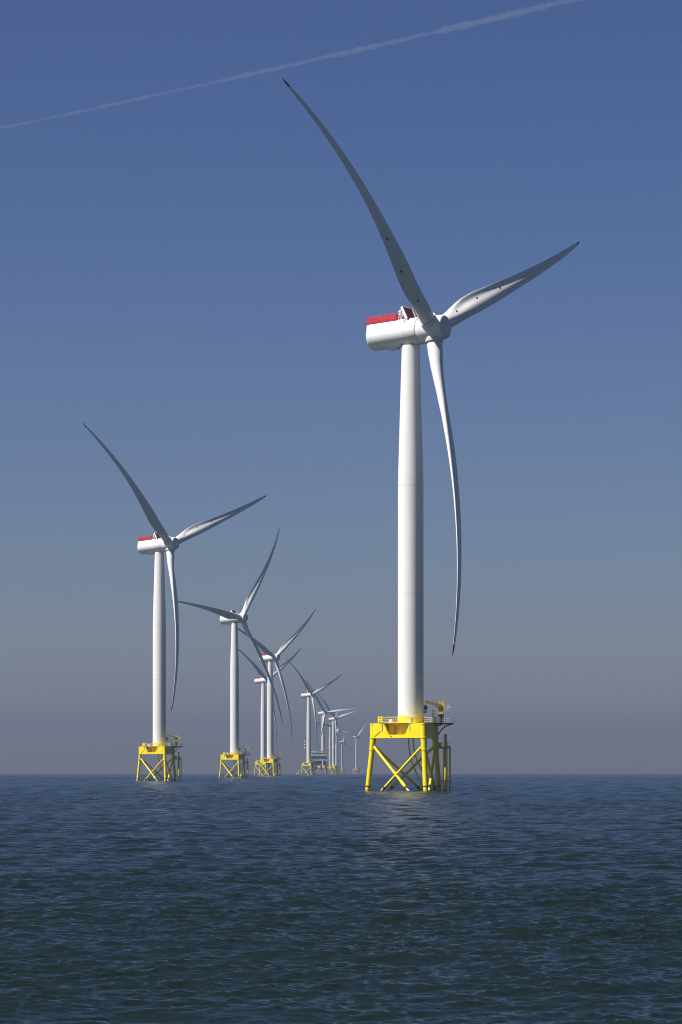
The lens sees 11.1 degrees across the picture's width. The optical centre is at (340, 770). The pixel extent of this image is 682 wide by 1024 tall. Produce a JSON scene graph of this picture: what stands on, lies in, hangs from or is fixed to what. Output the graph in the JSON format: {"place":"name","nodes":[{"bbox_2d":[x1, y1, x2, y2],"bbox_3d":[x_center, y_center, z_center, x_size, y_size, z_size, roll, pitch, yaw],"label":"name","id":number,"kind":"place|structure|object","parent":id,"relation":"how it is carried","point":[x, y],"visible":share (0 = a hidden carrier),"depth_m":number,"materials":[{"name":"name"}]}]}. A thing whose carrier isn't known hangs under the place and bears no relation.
{"place":"outdoors","nodes":[
{"label":"outdoors","id":0,"kind":"place"},
{"bbox_2d":[0,774,681,1023],"bbox_3d":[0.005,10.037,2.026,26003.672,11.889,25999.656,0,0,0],"label":"sea","id":1,"kind":"structure","parent":0,"point":[350,899],"depth_m":124.10,"materials":[{"name":"blue liquid"}]},
{"bbox_2d":[83,424,265,780],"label":"wind turbine","id":2,"kind":"object","parent":1,"relation":"in","point":[160,543],"visible":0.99,"depth_m":1519.10,"materials":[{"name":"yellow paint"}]},
{"bbox_2d":[172,528,282,777],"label":"wind turbine","id":3,"kind":"object","parent":1,"relation":"in","point":[233,618],"visible":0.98,"depth_m":2248.92,"materials":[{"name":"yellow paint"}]},
{"bbox_2d":[238,647,301,774],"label":"wind turbine","id":4,"kind":"object","parent":1,"relation":"in","point":[262,679],"visible":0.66,"depth_m":3781.84,"materials":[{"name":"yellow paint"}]},
{"bbox_2d":[238,609,315,775],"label":"wind turbine","id":5,"kind":"object","parent":1,"relation":"in","point":[269,656],"visible":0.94,"depth_m":3033.63,"materials":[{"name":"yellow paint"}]},
{"bbox_2d":[287,659,341,774],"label":"wind turbine","id":6,"kind":"object","parent":1,"relation":"in","point":[309,693],"visible":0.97,"depth_m":4489.64,"materials":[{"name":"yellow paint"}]},
{"bbox_2d":[304,738,328,773],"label":"offshore substation","id":7,"kind":"object","parent":1,"relation":"in","point":[318,758],"visible":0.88,"depth_m":5341.90,"materials":[{"name":"metal"}]},
{"bbox_2d":[315,696,344,773],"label":"wind turbine","id":8,"kind":"object","parent":1,"relation":"in","point":[329,725],"visible":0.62,"depth_m":7347.75,"materials":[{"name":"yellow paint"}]},
{"bbox_2d":[304,677,357,773],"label":"wind turbine","id":9,"kind":"object","parent":1,"relation":"in","point":[323,712],"visible":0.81,"depth_m":5847.31,"materials":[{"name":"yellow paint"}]},
{"bbox_2d":[315,690,361,773],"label":"wind turbine","id":10,"kind":"object","parent":1,"relation":"in","point":[333,719],"visible":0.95,"depth_m":6477.81,"materials":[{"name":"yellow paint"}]},
{"bbox_2d":[327,702,359,773],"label":"wind turbine","id":11,"kind":"object","parent":1,"relation":"in","point":[336,747],"visible":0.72,"depth_m":8248.21,"materials":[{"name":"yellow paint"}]},
{"bbox_2d":[338,719,352,773],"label":"wind turbine","id":12,"kind":"object","parent":1,"relation":"in","point":[342,742],"visible":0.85,"depth_m":10997.78,"materials":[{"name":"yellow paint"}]},
{"bbox_2d":[341,717,369,773],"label":"wind turbine","id":13,"kind":"object","parent":1,"relation":"in","point":[357,769],"visible":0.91,"depth_m":9498.24,"materials":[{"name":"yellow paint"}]},
{"bbox_2d":[282,78,578,790],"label":"wind turbine","id":14,"kind":"object","parent":1,"relation":"in","point":[408,331],"visible":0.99,"depth_m":779.26,"materials":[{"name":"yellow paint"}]},
{"bbox_2d":[0,0,681,773],"label":"sky","id":15,"kind":"structure","parent":0,"point":[192,273],"materials":[{"name":"blue"}]}
]}

